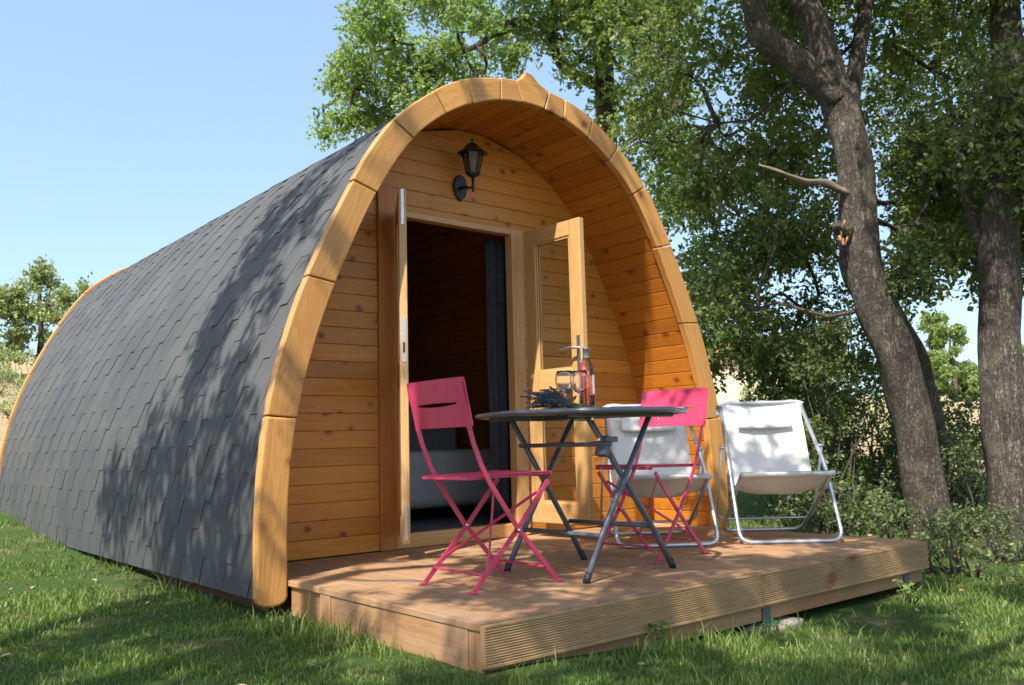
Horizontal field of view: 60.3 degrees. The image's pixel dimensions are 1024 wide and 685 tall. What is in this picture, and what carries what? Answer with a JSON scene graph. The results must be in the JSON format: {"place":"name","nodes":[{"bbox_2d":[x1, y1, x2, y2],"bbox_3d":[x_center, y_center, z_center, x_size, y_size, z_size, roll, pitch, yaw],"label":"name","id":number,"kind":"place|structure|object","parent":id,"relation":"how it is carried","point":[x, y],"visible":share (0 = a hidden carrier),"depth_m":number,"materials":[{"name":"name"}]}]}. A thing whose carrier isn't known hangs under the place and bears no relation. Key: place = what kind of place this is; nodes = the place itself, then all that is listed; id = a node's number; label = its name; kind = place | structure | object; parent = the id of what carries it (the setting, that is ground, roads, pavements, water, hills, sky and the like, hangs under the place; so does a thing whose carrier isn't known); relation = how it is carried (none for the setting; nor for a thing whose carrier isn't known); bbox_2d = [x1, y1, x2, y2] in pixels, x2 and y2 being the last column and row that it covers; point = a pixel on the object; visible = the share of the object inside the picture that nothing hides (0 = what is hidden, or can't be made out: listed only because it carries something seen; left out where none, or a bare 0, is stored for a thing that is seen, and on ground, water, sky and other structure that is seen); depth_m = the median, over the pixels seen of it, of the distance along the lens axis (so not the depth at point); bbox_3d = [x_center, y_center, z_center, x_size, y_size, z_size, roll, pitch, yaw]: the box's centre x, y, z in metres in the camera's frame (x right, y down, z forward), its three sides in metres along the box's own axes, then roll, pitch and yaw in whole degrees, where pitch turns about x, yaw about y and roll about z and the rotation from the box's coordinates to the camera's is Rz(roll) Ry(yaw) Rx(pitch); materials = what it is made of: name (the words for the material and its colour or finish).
{"place":"outdoors","nodes":[
{"label":"outdoors","id":0,"kind":"place"},
{"bbox_2d":[0,358,1023,684],"bbox_3d":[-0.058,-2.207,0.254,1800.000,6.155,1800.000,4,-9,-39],"label":"ground","id":1,"kind":"structure","parent":0,"point":[864,604],"depth_m":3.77,"materials":[{"name":"green plant"}]},
{"bbox_2d":[0,340,17,381],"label":"shrub","id":2,"kind":"object","parent":1,"relation":"on","point":[4,349],"visible":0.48,"depth_m":20.16,"materials":[{"name":"green plant"}]},
{"bbox_2d":[0,387,18,420],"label":"shrub","id":3,"kind":"object","parent":1,"relation":"on","point":[8,412],"visible":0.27,"depth_m":14.60,"materials":[{"name":"green plant"}]},
{"bbox_2d":[0,381,19,418],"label":"shrub","id":4,"kind":"object","parent":1,"relation":"on","point":[9,401],"visible":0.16,"depth_m":15.39,"materials":[{"name":"green plant"}]},
{"bbox_2d":[0,362,20,394],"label":"shrub","id":5,"kind":"object","parent":1,"relation":"on","point":[2,369],"visible":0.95,"depth_m":17.91,"materials":[{"name":"green plant"}]},
{"bbox_2d":[0,348,37,391],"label":"shrub","id":6,"kind":"object","parent":1,"relation":"on","point":[11,371],"visible":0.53,"depth_m":19.04,"materials":[{"name":"green plant"}]},
{"bbox_2d":[0,276,51,368],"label":"tree","id":7,"kind":"object","parent":1,"relation":"on","point":[15,305],"visible":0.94,"depth_m":22.20,"materials":[{"name":"green plant"}]},
{"bbox_2d":[0,254,65,367],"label":"tree","id":8,"kind":"object","parent":1,"relation":"on","point":[35,282],"visible":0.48,"depth_m":23.34,"materials":[{"name":"green plant"}]},
{"bbox_2d":[34,271,95,355],"bbox_3d":[-10.958,-0.332,22.270,1.877,2.807,2.158,4,-9,-39],"label":"tree","id":9,"kind":"object","parent":1,"relation":"on","point":[65,300],"visible":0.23,"depth_m":22.11,"materials":[{"name":"green plant"}]},
{"bbox_2d":[0,72,729,612],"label":"camping pod","id":10,"kind":"object","parent":1,"relation":"on","point":[194,408],"visible":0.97,"depth_m":5.58,"materials":[{"name":"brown wood"}]},
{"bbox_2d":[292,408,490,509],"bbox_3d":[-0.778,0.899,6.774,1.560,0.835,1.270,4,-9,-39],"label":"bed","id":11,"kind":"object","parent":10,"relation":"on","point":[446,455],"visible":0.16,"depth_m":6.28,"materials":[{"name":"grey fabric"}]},
{"bbox_2d":[395,189,410,543],"bbox_3d":[-0.608,0.133,4.941,0.057,1.900,0.521,0,-7,-10],"label":"door","id":12,"kind":"structure","parent":10,"relation":"in","point":[400,211],"depth_m":4.73,"materials":[{"name":"brown wood"}]},
{"bbox_2d":[452,139,486,200],"bbox_3d":[-0.266,-1.104,5.588,0.166,0.376,0.249,4,-9,-39],"label":"wall lantern","id":13,"kind":"object","parent":10,"relation":"attached to","point":[472,151],"depth_m":5.57,"materials":[{"name":"black metal"}]},
{"bbox_2d":[485,240,511,519],"bbox_3d":[-0.041,0.239,5.912,0.300,1.860,0.048,4,-9,-39],"label":"curtain","id":14,"kind":"object","parent":10,"relation":"hanging from","point":[497,362],"visible":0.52,"depth_m":5.88,"materials":[{"name":"fabric"}]},
{"bbox_2d":[525,217,593,525],"bbox_3d":[0.286,0.186,5.600,0.161,1.900,0.511,4,-9,-42],"label":"door","id":15,"kind":"structure","parent":10,"relation":"in","point":[572,230],"depth_m":5.55,"materials":[{"name":"brown wood"}]},
{"bbox_2d":[304,0,774,458],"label":"oak tree","id":16,"kind":"object","parent":1,"relation":"on","point":[549,24],"visible":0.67,"depth_m":11.79,"materials":[{"name":"green plant"}]},
{"bbox_2d":[287,523,928,672],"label":"deck","id":17,"kind":"structure","parent":1,"relation":"on","point":[625,597],"depth_m":3.81,"materials":[{"name":"brown wood"}]},
{"bbox_2d":[407,377,563,594],"bbox_3d":[-0.123,0.601,3.815,0.536,0.864,0.430,4,-8,-38],"label":"folding chair","id":18,"kind":"object","parent":17,"relation":"on","point":[450,390],"visible":1,"depth_m":3.72,"materials":[{"name":"pink metal"}]},
{"bbox_2d":[475,406,687,583],"bbox_3d":[0.337,0.696,4.139,0.958,0.742,0.958,-4,-7,23],"label":"folding table","id":19,"kind":"object","parent":17,"relation":"on","point":[603,444],"visible":0.97,"depth_m":4.01,"materials":[{"name":"grey metal"}]},
{"bbox_2d":[520,386,599,408],"bbox_3d":[0.271,0.263,4.131,0.492,0.103,0.306,4,-9,-39],"label":"lavender bunch","id":20,"kind":"object","parent":19,"relation":"on","point":[547,398],"visible":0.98,"depth_m":4.04,"materials":[{"name":"purple plant"}]},
{"bbox_2d":[555,370,573,407],"bbox_3d":[0.249,0.229,4.143,0.090,0.190,0.090,4,-9,-39],"label":"wine glass","id":21,"kind":"object","parent":19,"relation":"on","point":[564,379],"visible":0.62,"depth_m":4.12,"materials":[{"name":"clear glass"}]},
{"bbox_2d":[572,371,588,407],"bbox_3d":[0.319,0.230,4.168,0.090,0.190,0.090,4,-9,-39],"label":"wine glass","id":22,"kind":"object","parent":19,"relation":"on","point":[581,382],"visible":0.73,"depth_m":4.14,"materials":[{"name":"clear glass"}]},
{"bbox_2d":[579,347,594,406],"bbox_3d":[0.361,0.178,4.255,0.074,0.311,0.074,4,-9,-39],"label":"wine bottle","id":23,"kind":"object","parent":19,"relation":"on","point":[588,396],"visible":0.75,"depth_m":4.23,"materials":[{"name":"pink glass"}]},
{"bbox_2d":[595,387,708,563],"bbox_3d":[0.727,0.671,4.613,0.430,0.864,0.536,-8,-9,44],"label":"folding chair","id":24,"kind":"object","parent":17,"relation":"on","point":[694,397],"visible":0.81,"depth_m":4.69,"materials":[{"name":"pink metal"}]},
{"bbox_2d":[600,404,718,548],"bbox_3d":[0.846,0.763,5.265,0.620,0.825,0.726,-1,-7,-1],"label":"sling chair","id":25,"kind":"object","parent":17,"relation":"on","point":[665,445],"visible":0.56,"depth_m":5.35,"materials":[{"name":"white fabric"}]},
{"bbox_2d":[715,400,842,543],"bbox_3d":[1.561,0.748,5.293,0.620,0.825,0.726,-2,-7,2],"label":"sling chair","id":26,"kind":"object","parent":17,"relation":"on","point":[767,450],"visible":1,"depth_m":5.39,"materials":[{"name":"white fabric"}]},
{"bbox_2d":[648,621,672,650],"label":"weed","id":27,"kind":"object","parent":1,"relation":"on","point":[663,623],"visible":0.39,"depth_m":3.37,"materials":[{"name":"green plant"}]},
{"bbox_2d":[737,357,763,400],"bbox_3d":[9.809,1.683,36.238,0.992,2.282,1.112,2,-7,-25],"label":"tree","id":28,"kind":"object","parent":1,"relation":"on","point":[745,391],"visible":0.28,"depth_m":36.29,"materials":[{"name":"green plant"}]},
{"bbox_2d":[707,341,834,407],"bbox_3d":[11.573,1.641,42.347,7.000,3.411,4.389,1,-7,-18],"label":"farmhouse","id":29,"kind":"object","parent":1,"relation":"on","point":[733,388],"visible":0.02,"depth_m":39.86,"materials":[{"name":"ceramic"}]},
{"bbox_2d":[741,616,802,632],"bbox_3d":[1.168,1.273,3.941,0.150,0.070,0.340,-7,-9,40],"label":"rock","id":30,"kind":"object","parent":1,"relation":"on","point":[785,619],"depth_m":3.91,"materials":[{"name":"grey stone"}]},
{"bbox_2d":[724,321,870,523],"bbox_3d":[2.571,0.729,8.191,1.354,1.924,1.220,-5,-8,30],"label":"shrub","id":31,"kind":"object","parent":1,"relation":"on","point":[759,371],"visible":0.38,"depth_m":8.05,"materials":[{"name":"green plant"}]},
{"bbox_2d":[576,0,1023,501],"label":"oak tree","id":32,"kind":"object","parent":1,"relation":"on","point":[718,188],"visible":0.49,"depth_m":8.52,"materials":[{"name":"green plant"}]},
{"bbox_2d":[623,0,983,541],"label":"oak tree","id":33,"kind":"object","parent":1,"relation":"on","point":[875,289],"visible":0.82,"depth_m":7.08,"materials":[{"name":"green plant"}]},
{"bbox_2d":[756,377,886,513],"bbox_3d":[3.029,1.038,8.816,1.391,1.511,1.156,2,-7,-25],"label":"shrub","id":34,"kind":"object","parent":1,"relation":"on","point":[847,439],"visible":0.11,"depth_m":8.71,"materials":[{"name":"green plant"}]},
{"bbox_2d":[758,454,899,536],"bbox_3d":[2.171,1.141,6.078,0.887,0.746,1.028,-5,-7,27],"label":"shrub","id":35,"kind":"object","parent":1,"relation":"on","point":[803,508],"visible":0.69,"depth_m":5.87,"materials":[{"name":"green plant"}]},
{"bbox_2d":[758,308,905,532],"bbox_3d":[2.655,0.691,7.712,1.461,1.930,1.321,0,-7,-16],"label":"shrub","id":36,"kind":"object","parent":1,"relation":"on","point":[799,365],"visible":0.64,"depth_m":7.54,"materials":[{"name":"green plant"}]},
{"bbox_2d":[802,327,922,506],"bbox_3d":[3.622,0.787,9.401,1.791,1.976,1.638,4,-9,-39],"label":"shrub","id":37,"kind":"object","parent":1,"relation":"on","point":[874,415],"visible":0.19,"depth_m":9.09,"materials":[{"name":"green plant"}]},
{"bbox_2d":[892,579,918,602],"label":"weed","id":38,"kind":"object","parent":1,"relation":"on","point":[907,588],"visible":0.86,"depth_m":4.49,"materials":[{"name":"green plant"}]},
{"bbox_2d":[868,484,954,557],"bbox_3d":[2.809,1.293,6.262,0.638,0.564,0.709,4,-9,-39],"label":"shrub","id":39,"kind":"object","parent":1,"relation":"on","point":[890,511],"visible":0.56,"depth_m":6.21,"materials":[{"name":"green plant"}]},
{"bbox_2d":[855,382,981,514],"bbox_3d":[3.751,1.012,8.261,1.117,1.390,1.044,-5,-8,30],"label":"shrub","id":40,"kind":"object","parent":1,"relation":"on","point":[881,457],"visible":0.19,"depth_m":8.29,"materials":[{"name":"green plant"}]},
{"bbox_2d":[915,310,952,395],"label":"tree","id":41,"kind":"object","parent":1,"relation":"on","point":[926,319],"visible":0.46,"depth_m":62.24,"materials":[{"name":"green plant"}]},
{"bbox_2d":[890,383,985,516],"bbox_3d":[4.247,1.069,8.581,1.082,1.332,1.247,0,-7,-14],"label":"shrub","id":42,"kind":"object","parent":1,"relation":"on","point":[959,416],"visible":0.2,"depth_m":8.46,"materials":[{"name":"green plant"}]},
{"bbox_2d":[931,321,978,401],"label":"tree","id":43,"kind":"object","parent":1,"relation":"on","point":[944,363],"visible":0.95,"depth_m":60.43,"materials":[{"name":"green plant"}]},
{"bbox_2d":[939,358,978,401],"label":"tree","id":44,"kind":"object","parent":1,"relation":"on","point":[962,387],"visible":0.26,"depth_m":65.91,"materials":[{"name":"green plant"}]},
{"bbox_2d":[895,0,1023,549],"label":"oak tree","id":45,"kind":"object","parent":1,"relation":"on","point":[997,232],"visible":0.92,"depth_m":6.42,"materials":[{"name":"green plant"}]},
{"bbox_2d":[900,499,1023,580],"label":"shrub","id":46,"kind":"object","parent":1,"relation":"on","point":[958,564],"visible":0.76,"depth_m":5.19,"materials":[{"name":"green plant"}]},
{"bbox_2d":[937,415,986,534],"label":"shrub","id":47,"kind":"object","parent":1,"relation":"on","point":[961,468],"visible":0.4,"depth_m":7.15,"materials":[{"name":"green plant"}]},
{"bbox_2d":[935,490,1023,562],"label":"shrub","id":48,"kind":"object","parent":1,"relation":"on","point":[991,530],"visible":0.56,"depth_m":5.80,"materials":[{"name":"green plant"}]},
{"bbox_2d":[0,504,1023,684],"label":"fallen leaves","id":49,"kind":"object","parent":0,"point":[643,663],"depth_m":4.23,"materials":[{"name":"plant"}]},
{"bbox_2d":[0,0,1023,395],"label":"sky","id":50,"kind":"structure","parent":0,"point":[128,127],"materials":[{"name":"blue"}]},
{"bbox_2d":[810,339,845,384],"bbox_3d":[12.433,1.357,37.502,3.735,3.553,3.756,4,-9,-39],"label":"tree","id":51,"kind":"object","parent":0,"point":[829,370],"depth_m":37.22,"materials":[{"name":"green plant"}]}
]}

